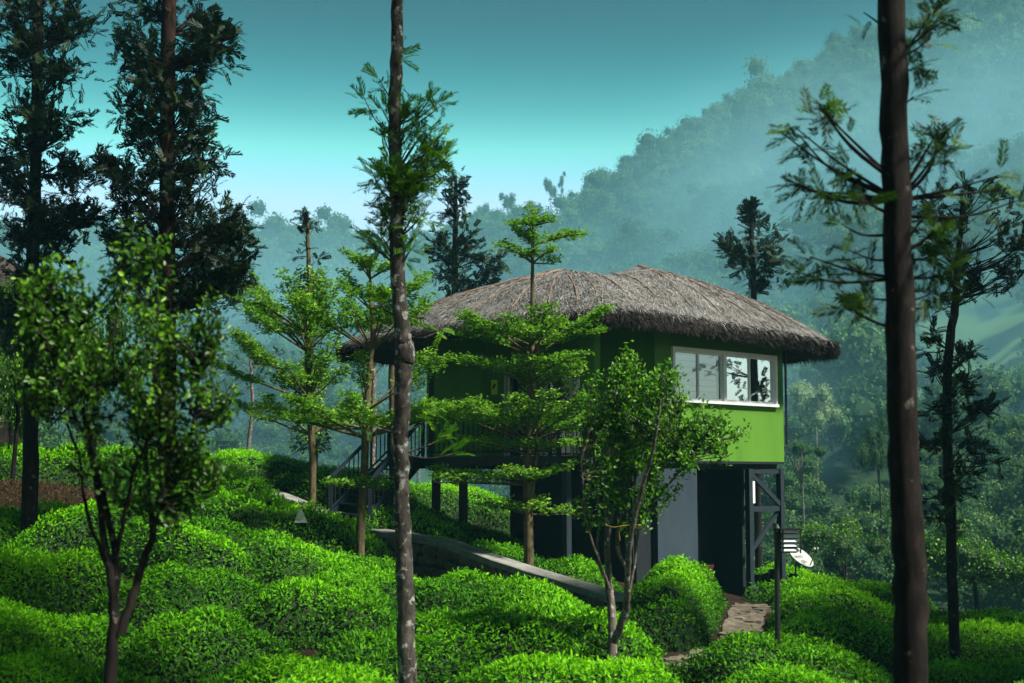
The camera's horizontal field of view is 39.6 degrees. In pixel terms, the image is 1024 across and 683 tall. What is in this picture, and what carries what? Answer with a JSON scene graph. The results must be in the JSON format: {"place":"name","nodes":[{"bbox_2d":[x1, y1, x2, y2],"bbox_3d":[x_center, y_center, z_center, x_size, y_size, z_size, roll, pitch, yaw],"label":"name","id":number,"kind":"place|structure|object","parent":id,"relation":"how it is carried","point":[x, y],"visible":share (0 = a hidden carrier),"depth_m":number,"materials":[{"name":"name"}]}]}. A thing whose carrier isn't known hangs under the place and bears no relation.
{"place":"outdoors","nodes":[
{"label":"outdoors","id":0,"kind":"place"},
{"bbox_2d":[0,477,110,508],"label":"dry grass","id":1,"kind":"structure","parent":0,"point":[13,480],"depth_m":27.64,"materials":[{"name":"plant"}]},
{"bbox_2d":[0,0,920,252],"label":"sky","id":2,"kind":"structure","parent":0,"point":[545,88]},
{"bbox_2d":[0,32,1023,682],"bbox_3d":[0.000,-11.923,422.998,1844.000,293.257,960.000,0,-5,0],"label":"ground","id":3,"kind":"structure","parent":0,"point":[996,330],"depth_m":169.11,"materials":[{"name":"green plant"}]},
{"bbox_2d":[0,347,48,453],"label":"tree","id":4,"kind":"object","parent":3,"relation":"on","point":[11,421],"visible":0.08,"depth_m":30.43,"materials":[{"name":"green plant"}]},
{"bbox_2d":[0,265,57,482],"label":"tree","id":5,"kind":"object","parent":3,"relation":"on","point":[7,390],"visible":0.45,"depth_m":28.75,"materials":[{"name":"green plant"}]},
{"bbox_2d":[0,255,57,442],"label":"tree","id":6,"kind":"object","parent":3,"relation":"on","point":[4,435],"visible":0.16,"depth_m":35.13,"materials":[{"name":"plant"}]},
{"bbox_2d":[0,498,110,549],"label":"tea bush","id":7,"kind":"object","parent":3,"relation":"on","point":[10,523],"visible":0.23,"depth_m":25.16,"materials":[{"name":"green plant"}]},
{"bbox_2d":[0,441,117,492],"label":"tea bush","id":8,"kind":"object","parent":3,"relation":"on","point":[52,465],"visible":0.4,"depth_m":30.00,"materials":[{"name":"green plant"}]},
{"bbox_2d":[0,0,125,537],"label":"silver oak","id":9,"kind":"object","parent":3,"relation":"on","point":[35,232],"visible":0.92,"depth_m":25.19,"materials":[{"name":"green plant"}]},
{"bbox_2d":[0,543,131,617],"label":"tea bush","id":10,"kind":"object","parent":3,"relation":"on","point":[29,577],"visible":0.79,"depth_m":20.18,"materials":[{"name":"green plant"}]},
{"bbox_2d":[0,596,146,676],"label":"tea bush","id":11,"kind":"object","parent":3,"relation":"on","point":[22,629],"visible":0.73,"depth_m":17.00,"materials":[{"name":"green plant"}]},
{"bbox_2d":[38,408,110,445],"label":"forest tree","id":12,"kind":"object","parent":3,"relation":"on","point":[53,432],"visible":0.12,"depth_m":86.16,"materials":[{"name":"green plant"}]},
{"bbox_2d":[38,425,115,451],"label":"forest tree","id":13,"kind":"object","parent":3,"relation":"on","point":[48,445],"visible":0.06,"depth_m":77.73,"materials":[{"name":"green plant"}]},
{"bbox_2d":[0,644,159,682],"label":"tea bush","id":14,"kind":"object","parent":3,"relation":"on","point":[32,670],"visible":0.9,"depth_m":14.52,"materials":[{"name":"green plant"}]},
{"bbox_2d":[39,297,148,450],"bbox_3d":[-9.300,1.233,31.174,2.556,4.842,2.699,2,-6,-19],"label":"tree","id":15,"kind":"object","parent":3,"relation":"on","point":[109,325],"visible":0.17,"depth_m":31.38,"materials":[{"name":"green plant"}]},
{"bbox_2d":[5,493,203,559],"bbox_3d":[-6.740,3.233,24.083,4.412,1.338,2.022,5,-8,-45],"label":"tea bush","id":16,"kind":"object","parent":3,"relation":"on","point":[69,531],"visible":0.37,"depth_m":23.11,"materials":[{"name":"green plant"}]},
{"bbox_2d":[41,441,195,480],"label":"tea bush","id":17,"kind":"object","parent":3,"relation":"on","point":[108,450],"visible":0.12,"depth_m":32.92,"materials":[{"name":"green plant"}]},
{"bbox_2d":[4,213,250,682],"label":"broadleaf tree","id":18,"kind":"object","parent":3,"relation":"on","point":[59,332],"visible":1,"depth_m":8.94,"materials":[{"name":"green plant"}]},
{"bbox_2d":[98,401,192,444],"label":"forest tree","id":19,"kind":"object","parent":3,"relation":"on","point":[111,433],"visible":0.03,"depth_m":103.57,"materials":[{"name":"green plant"}]},
{"bbox_2d":[61,510,267,589],"bbox_3d":[-5.505,3.338,22.245,4.030,1.466,1.820,0,-5,0],"label":"tea bush","id":20,"kind":"object","parent":3,"relation":"on","point":[191,548],"visible":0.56,"depth_m":21.87,"materials":[{"name":"green plant"}]},
{"bbox_2d":[110,476,228,507],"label":"tea bush","id":21,"kind":"object","parent":3,"relation":"on","point":[178,490],"visible":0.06,"depth_m":28.62,"materials":[{"name":"green plant"}]},
{"bbox_2d":[81,0,268,524],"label":"silver oak","id":22,"kind":"object","parent":3,"relation":"on","point":[227,274],"visible":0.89,"depth_m":24.26,"materials":[{"name":"green plant"}]},
{"bbox_2d":[80,554,270,637],"bbox_3d":[-4.666,3.573,20.237,2.055,1.121,3.970,-2,-6,24],"label":"tea bush","id":23,"kind":"object","parent":3,"relation":"on","point":[184,591],"visible":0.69,"depth_m":19.70,"materials":[{"name":"green plant"}]},
{"bbox_2d":[116,465,289,508],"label":"tea bush","id":24,"kind":"object","parent":3,"relation":"on","point":[239,482],"visible":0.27,"depth_m":30.46,"materials":[{"name":"green plant"}]},
{"bbox_2d":[198,427,252,458],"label":"forest tree","id":25,"kind":"object","parent":3,"relation":"on","point":[224,440],"visible":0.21,"depth_m":98.55,"materials":[{"name":"green plant"}]},
{"bbox_2d":[117,602,351,682],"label":"tea bush","id":26,"kind":"object","parent":3,"relation":"on","point":[190,647],"visible":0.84,"depth_m":16.54,"materials":[{"name":"green plant"}]},
{"bbox_2d":[227,346,284,448],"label":"slender tree","id":27,"kind":"object","parent":3,"relation":"on","point":[248,446],"visible":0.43,"depth_m":59.96,"materials":[{"name":"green plant"}]},
{"bbox_2d":[204,447,330,486],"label":"tea bush","id":28,"kind":"object","parent":3,"relation":"on","point":[269,466],"visible":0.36,"depth_m":34.80,"materials":[{"name":"green plant"}]},
{"bbox_2d":[237,419,306,450],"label":"forest tree","id":29,"kind":"object","parent":3,"relation":"on","point":[256,435],"visible":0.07,"depth_m":119.77,"materials":[{"name":"green plant"}]},
{"bbox_2d":[250,422,300,463],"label":"forest tree","id":30,"kind":"object","parent":3,"relation":"on","point":[272,432],"visible":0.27,"depth_m":112.54,"materials":[{"name":"green plant"}]},
{"bbox_2d":[244,418,307,459],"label":"forest tree","id":31,"kind":"object","parent":3,"relation":"on","point":[256,427],"visible":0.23,"depth_m":116.78,"materials":[{"name":"green plant"}]},
{"bbox_2d":[210,266,360,505],"bbox_3d":[-5.030,1.444,30.280,3.115,6.220,2.869,4,-7,-36],"label":"umbrella tree","id":32,"kind":"object","parent":3,"relation":"on","point":[273,320],"visible":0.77,"depth_m":30.03,"materials":[{"name":"green plant"}]},
{"bbox_2d":[191,489,394,566],"bbox_3d":[-4.010,3.743,26.777,4.228,1.950,3.493,5,-8,-45],"label":"tea bush","id":33,"kind":"object","parent":3,"relation":"on","point":[321,529],"visible":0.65,"depth_m":26.17,"materials":[{"name":"green plant"}]},
{"bbox_2d":[197,650,393,682],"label":"tea bush","id":34,"kind":"object","parent":3,"relation":"on","point":[318,671],"visible":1,"depth_m":13.93,"materials":[{"name":"green plant"}]},
{"bbox_2d":[182,515,416,590],"bbox_3d":[-3.652,3.815,24.387,3.125,1.736,4.872,-5,-8,45],"label":"tea bush","id":35,"kind":"object","parent":3,"relation":"on","point":[276,559],"visible":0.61,"depth_m":23.66,"materials":[{"name":"green plant"}]},
{"bbox_2d":[258,391,353,454],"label":"forest tree","id":36,"kind":"object","parent":3,"relation":"on","point":[333,398],"visible":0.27,"depth_m":114.61,"materials":[{"name":"green plant"}]},
{"bbox_2d":[287,206,331,475],"bbox_3d":[-4.747,0.332,33.116,1.188,7.143,1.071,0,-5,0],"label":"vine clad tree","id":37,"kind":"object","parent":3,"relation":"on","point":[306,228],"visible":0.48,"depth_m":33.19,"materials":[{"name":"green plant"}]},
{"bbox_2d":[223,566,397,641],"bbox_3d":[-2.580,3.654,19.930,2.860,1.019,2.990,0,-5,0],"label":"tea bush","id":38,"kind":"object","parent":3,"relation":"on","point":[334,604],"visible":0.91,"depth_m":18.85,"materials":[{"name":"green plant"}]},
{"bbox_2d":[260,463,417,510],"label":"tea bush","id":39,"kind":"object","parent":3,"relation":"on","point":[299,487],"visible":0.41,"depth_m":32.71,"materials":[{"name":"green plant"}]},
{"bbox_2d":[318,443,359,469],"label":"forest tree","id":40,"kind":"object","parent":3,"relation":"on","point":[334,454],"visible":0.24,"depth_m":111.13,"materials":[{"name":"green plant"}]},
{"bbox_2d":[332,276,390,470],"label":"slender tree","id":41,"kind":"object","parent":3,"relation":"on","point":[373,392],"visible":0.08,"depth_m":40.97,"materials":[{"name":"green plant"}]},
{"bbox_2d":[249,246,480,565],"bbox_3d":[-2.800,1.449,26.346,4.143,6.445,3.242,1,-6,-14],"label":"umbrella tree","id":42,"kind":"object","parent":3,"relation":"on","point":[307,414],"visible":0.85,"depth_m":26.08,"materials":[{"name":"green plant"}]},
{"bbox_2d":[323,563,443,599],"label":"tea bush","id":43,"kind":"object","parent":3,"relation":"on","point":[389,586],"visible":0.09,"depth_m":22.38,"materials":[{"name":"green plant"}]},
{"bbox_2d":[353,286,424,479],"bbox_3d":[-3.595,1.640,39.273,1.940,6.304,3.115,3,-6,-29],"label":"slender tree","id":44,"kind":"object","parent":3,"relation":"on","point":[391,383],"visible":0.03,"depth_m":38.97,"materials":[{"name":"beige plant"}]},
{"bbox_2d":[343,0,475,682],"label":"silver oak","id":45,"kind":"object","parent":3,"relation":"on","point":[403,181],"visible":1,"depth_m":15.09,"materials":[{"name":"green plant"}]},
{"bbox_2d":[410,374,426,405],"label":"forest tree","id":46,"kind":"object","parent":3,"relation":"on","point":[421,393],"visible":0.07,"depth_m":123.38,"materials":[{"name":"green plant"}]},
{"bbox_2d":[408,421,441,484],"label":"forest tree","id":47,"kind":"object","parent":3,"relation":"on","point":[413,440],"visible":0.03,"depth_m":110.81,"materials":[{"name":"green plant"}]},
{"bbox_2d":[350,501,537,555],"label":"tea bush","id":48,"kind":"object","parent":3,"relation":"on","point":[425,522],"visible":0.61,"depth_m":30.15,"materials":[{"name":"green plant"}]},
{"bbox_2d":[409,480,509,535],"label":"tea bush","id":49,"kind":"object","parent":3,"relation":"on","point":[498,519],"visible":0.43,"depth_m":41.49,"materials":[{"name":"green plant"}]},
{"bbox_2d":[420,165,512,485],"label":"silver oak","id":50,"kind":"object","parent":3,"relation":"on","point":[455,282],"visible":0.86,"depth_m":44.31,"materials":[{"name":"green plant"}]},
{"bbox_2d":[416,537,554,579],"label":"tea bush","id":51,"kind":"object","parent":3,"relation":"on","point":[514,553],"visible":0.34,"depth_m":28.23,"materials":[{"name":"green plant"}]},
{"bbox_2d":[301,595,674,682],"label":"tea bush","id":52,"kind":"object","parent":3,"relation":"on","point":[446,644],"visible":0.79,"depth_m":16.97,"materials":[{"name":"green plant"}]},
{"bbox_2d":[468,469,509,500],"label":"forest tree","id":53,"kind":"object","parent":3,"relation":"on","point":[504,492],"visible":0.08,"depth_m":108.27,"materials":[{"name":"green plant"}]},
{"bbox_2d":[368,529,623,616],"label":"stone wall","id":54,"kind":"structure","parent":3,"relation":"on","point":[435,556],"depth_m":26.73,"materials":[{"name":"concrete"}]},
{"bbox_2d":[392,565,600,623],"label":"tea bush","id":55,"kind":"object","parent":3,"relation":"on","point":[461,593],"visible":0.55,"depth_m":20.56,"materials":[{"name":"green plant"}]},
{"bbox_2d":[0,0,1023,496],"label":"forest","id":56,"kind":"object","parent":3,"relation":"on","point":[706,174],"visible":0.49,"depth_m":293.78,"materials":[{"name":"green plant"}]},
{"bbox_2d":[419,201,617,565],"bbox_3d":[0.141,1.079,27.134,3.773,7.644,3.026,0,-5,0],"label":"umbrella tree","id":57,"kind":"object","parent":3,"relation":"on","point":[531,332],"visible":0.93,"depth_m":26.74,"materials":[{"name":"green plant"}]},
{"bbox_2d":[444,649,687,682],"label":"tea bush","id":58,"kind":"object","parent":3,"relation":"on","point":[570,671],"visible":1,"depth_m":14.96,"materials":[{"name":"green plant"}]},
{"bbox_2d":[534,553,622,592],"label":"tea bush","id":59,"kind":"object","parent":3,"relation":"on","point":[580,568],"visible":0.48,"depth_m":26.17,"materials":[{"name":"green plant"}]},
{"bbox_2d":[328,264,841,597],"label":"cottage","id":60,"kind":"structure","parent":3,"relation":"on","point":[730,350],"depth_m":31.72,"materials":[{"name":"green paint"}]},
{"bbox_2d":[504,367,579,455],"bbox_3d":[0.768,1.644,32.169,2.291,2.120,0.100,-4,-7,35],"label":"sliding door","id":61,"kind":"structure","parent":60,"relation":"in","point":[568,385],"depth_m":32.10,"materials":[{"name":"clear glass"}]},
{"bbox_2d":[671,346,778,406],"bbox_3d":[4.814,0.826,32.203,3.794,1.207,0.199,5,-7,-43],"label":"window","id":62,"kind":"structure","parent":60,"relation":"in","point":[745,379],"depth_m":32.27,"materials":[{"name":"glass"}]},
{"bbox_2d":[591,554,728,652],"bbox_3d":[3.023,4.638,25.478,3.779,1.474,7.267,-3,-6,26],"label":"tea bush","id":63,"kind":"object","parent":3,"relation":"on","point":[677,605],"visible":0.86,"depth_m":23.86,"materials":[{"name":"green plant"}]},
{"bbox_2d":[570,340,751,674],"bbox_3d":[1.721,2.251,16.839,1.730,4.559,1.622,-5,-7,44],"label":"broadleaf tree","id":64,"kind":"object","parent":3,"relation":"on","point":[611,419],"visible":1,"depth_m":16.89,"materials":[{"name":"green plant"}]},
{"bbox_2d":[712,195,796,574],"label":"silver oak","id":65,"kind":"object","parent":3,"relation":"on","point":[730,248],"visible":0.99,"depth_m":44.24,"materials":[{"name":"green plant"}]},
{"bbox_2d":[665,624,892,682],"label":"tea bush","id":66,"kind":"object","parent":3,"relation":"on","point":[741,650],"visible":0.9,"depth_m":18.29,"materials":[{"name":"green plant"}]},
{"bbox_2d":[742,561,822,603],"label":"tea bush","id":67,"kind":"object","parent":3,"relation":"on","point":[764,581],"visible":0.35,"depth_m":32.92,"materials":[{"name":"green plant"}]},
{"bbox_2d":[745,508,823,548],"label":"forest tree","id":68,"kind":"object","parent":3,"relation":"on","point":[791,520],"visible":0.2,"depth_m":99.02,"materials":[{"name":"green plant"}]},
{"bbox_2d":[773,524,801,654],"bbox_3d":[3.635,3.674,18.737,0.374,2.512,0.280,0,-5,0],"label":"lamp post","id":69,"kind":"object","parent":3,"relation":"on","point":[789,536],"visible":0.98,"depth_m":18.75,"materials":[{"name":"black metal"}]},
{"bbox_2d":[718,660,858,682],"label":"tea bush","id":70,"kind":"object","parent":3,"relation":"on","point":[774,674],"visible":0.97,"depth_m":15.92,"materials":[{"name":"green plant"}]},
{"bbox_2d":[744,465,839,526],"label":"forest tree","id":71,"kind":"object","parent":3,"relation":"on","point":[809,485],"visible":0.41,"depth_m":104.18,"materials":[{"name":"green plant"}]},
{"bbox_2d":[754,543,832,577],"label":"forest tree","id":72,"kind":"object","parent":3,"relation":"on","point":[769,558],"visible":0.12,"depth_m":81.25,"materials":[{"name":"green plant"}]},
{"bbox_2d":[753,482,837,527],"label":"forest tree","id":73,"kind":"object","parent":3,"relation":"on","point":[821,506],"visible":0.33,"depth_m":103.15,"materials":[{"name":"green plant"}]},
{"bbox_2d":[761,451,832,499],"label":"forest tree","id":74,"kind":"object","parent":3,"relation":"on","point":[809,466],"visible":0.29,"depth_m":109.52,"materials":[{"name":"green plant"}]},
{"bbox_2d":[790,547,817,576],"bbox_3d":[6.652,5.423,32.571,0.652,1.447,0.724,0,-5,0],"label":"satellite dish","id":75,"kind":"object","parent":3,"relation":"on","point":[803,558],"visible":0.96,"depth_m":32.70,"materials":[{"name":"white metal"}]},
{"bbox_2d":[784,413,824,476],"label":"forest tree","id":76,"kind":"object","parent":3,"relation":"on","point":[797,429],"visible":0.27,"depth_m":115.77,"materials":[{"name":"green plant"}]},
{"bbox_2d":[784,438,829,550],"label":"flat crown tree","id":77,"kind":"object","parent":3,"relation":"on","point":[800,448],"visible":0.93,"depth_m":91.56,"materials":[{"name":"green plant"}]},
{"bbox_2d":[686,603,937,673],"bbox_3d":[4.732,4.832,22.136,4.320,1.440,3.493,5,-8,-45],"label":"tea bush","id":78,"kind":"object","parent":3,"relation":"on","point":[871,640],"visible":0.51,"depth_m":21.96,"materials":[{"name":"green plant"}]},
{"bbox_2d":[787,379,842,485],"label":"round crown tree","id":79,"kind":"object","parent":3,"relation":"on","point":[818,411],"visible":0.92,"depth_m":116.85,"materials":[{"name":"green plant"}]},
{"bbox_2d":[766,583,894,631],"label":"tea bush","id":80,"kind":"object","parent":3,"relation":"on","point":[860,602],"visible":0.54,"depth_m":25.92,"materials":[{"name":"green plant"}]},
{"bbox_2d":[746,571,939,613],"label":"tea bush","id":81,"kind":"object","parent":3,"relation":"on","point":[881,592],"visible":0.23,"depth_m":29.87,"materials":[{"name":"green plant"}]},
{"bbox_2d":[798,516,889,580],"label":"tree","id":82,"kind":"object","parent":3,"relation":"on","point":[841,541],"visible":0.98,"depth_m":61.39,"materials":[{"name":"green plant"}]},
{"bbox_2d":[826,486,873,523],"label":"forest tree","id":83,"kind":"object","parent":3,"relation":"on","point":[847,495],"visible":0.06,"depth_m":109.53,"materials":[{"name":"green plant"}]},
{"bbox_2d":[856,411,888,538],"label":"hillside tree","id":84,"kind":"object","parent":3,"relation":"on","point":[874,452],"visible":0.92,"depth_m":84.66,"materials":[{"name":"green plant"}]},
{"bbox_2d":[824,533,930,596],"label":"forest tree","id":85,"kind":"object","parent":3,"relation":"on","point":[870,568],"visible":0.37,"depth_m":79.98,"materials":[{"name":"green plant"}]},
{"bbox_2d":[822,502,933,579],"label":"forest tree","id":86,"kind":"object","parent":3,"relation":"on","point":[870,524],"visible":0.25,"depth_m":85.10,"materials":[{"name":"green plant"}]},
{"bbox_2d":[765,0,1023,682],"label":"silver oak","id":87,"kind":"object","parent":3,"relation":"on","point":[909,592],"visible":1,"depth_m":9.06,"materials":[{"name":"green plant"}]},
{"bbox_2d":[850,481,943,534],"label":"forest tree","id":88,"kind":"object","parent":3,"relation":"on","point":[869,495],"visible":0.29,"depth_m":96.75,"materials":[{"name":"green plant"}]},
{"bbox_2d":[859,511,988,586],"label":"forest tree","id":89,"kind":"object","parent":3,"relation":"on","point":[885,532],"visible":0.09,"depth_m":83.59,"materials":[{"name":"green plant"}]},
{"bbox_2d":[919,451,954,483],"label":"forest tree","id":90,"kind":"object","parent":3,"relation":"on","point":[926,464],"visible":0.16,"depth_m":117.29,"materials":[{"name":"green plant"}]},
{"bbox_2d":[883,536,993,612],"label":"forest tree","id":91,"kind":"object","parent":3,"relation":"on","point":[966,598],"visible":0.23,"depth_m":77.47,"materials":[{"name":"green plant"}]},
{"bbox_2d":[921,408,982,453],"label":"forest tree","id":92,"kind":"object","parent":3,"relation":"on","point":[960,434],"visible":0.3,"depth_m":122.58,"materials":[{"name":"green plant"}]},
{"bbox_2d":[888,617,1023,670],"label":"tea bush","id":93,"kind":"object","parent":3,"relation":"on","point":[986,642],"visible":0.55,"depth_m":23.67,"materials":[{"name":"green plant"}]},
{"bbox_2d":[929,501,996,547],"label":"forest tree","id":94,"kind":"object","parent":3,"relation":"on","point":[970,512],"visible":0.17,"depth_m":94.72,"materials":[{"name":"green plant"}]},
{"bbox_2d":[921,446,1010,525],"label":"forest tree","id":95,"kind":"object","parent":3,"relation":"on","point":[989,487],"visible":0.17,"depth_m":104.02,"materials":[{"name":"green plant"}]},
{"bbox_2d":[911,170,1023,660],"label":"silver oak","id":96,"kind":"object","parent":3,"relation":"on","point":[946,496],"visible":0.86,"depth_m":21.95,"materials":[{"name":"green plant"}]},
{"bbox_2d":[925,514,1023,612],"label":"tree","id":97,"kind":"object","parent":3,"relation":"on","point":[976,563],"visible":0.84,"depth_m":53.41,"materials":[{"name":"green plant"}]},
{"bbox_2d":[927,605,1023,632],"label":"tea bush","id":98,"kind":"object","parent":3,"relation":"on","point":[999,615],"visible":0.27,"depth_m":28.13,"materials":[{"name":"green plant"}]},
{"bbox_2d":[928,655,1023,682],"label":"tea bush","id":99,"kind":"object","parent":3,"relation":"on","point":[955,671],"visible":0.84,"depth_m":20.17,"materials":[{"name":"green plant"}]},
{"bbox_2d":[955,461,1023,521],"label":"forest tree","id":100,"kind":"object","parent":3,"relation":"on","point":[1011,494],"visible":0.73,"depth_m":98.15,"materials":[{"name":"green plant"}]},
{"bbox_2d":[963,510,1023,559],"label":"forest tree","id":101,"kind":"object","parent":3,"relation":"on","point":[996,531],"visible":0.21,"depth_m":84.66,"materials":[{"name":"green plant"}]},
{"bbox_2d":[966,413,1023,476],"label":"forest tree","id":102,"kind":"object","parent":3,"relation":"on","point":[1000,426],"visible":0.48,"depth_m":116.67,"materials":[{"name":"green plant"}]},
{"bbox_2d":[973,508,1023,615],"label":"forest tree","id":103,"kind":"object","parent":3,"relation":"on","point":[1004,598],"visible":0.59,"depth_m":75.25,"materials":[{"name":"green plant"}]},
{"bbox_2d":[978,428,1023,525],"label":"forest tree","id":104,"kind":"object","parent":3,"relation":"on","point":[1015,441],"visible":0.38,"depth_m":106.95,"materials":[{"name":"green plant"}]},
{"bbox_2d":[995,501,1023,553],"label":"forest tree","id":105,"kind":"object","parent":3,"relation":"on","point":[1010,513],"visible":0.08,"depth_m":90.06,"materials":[{"name":"green plant"}]},
{"bbox_2d":[661,602,772,668],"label":"path","id":106,"kind":"structure","parent":0,"point":[744,616],"depth_m":26.37,"materials":[{"name":"stone"}]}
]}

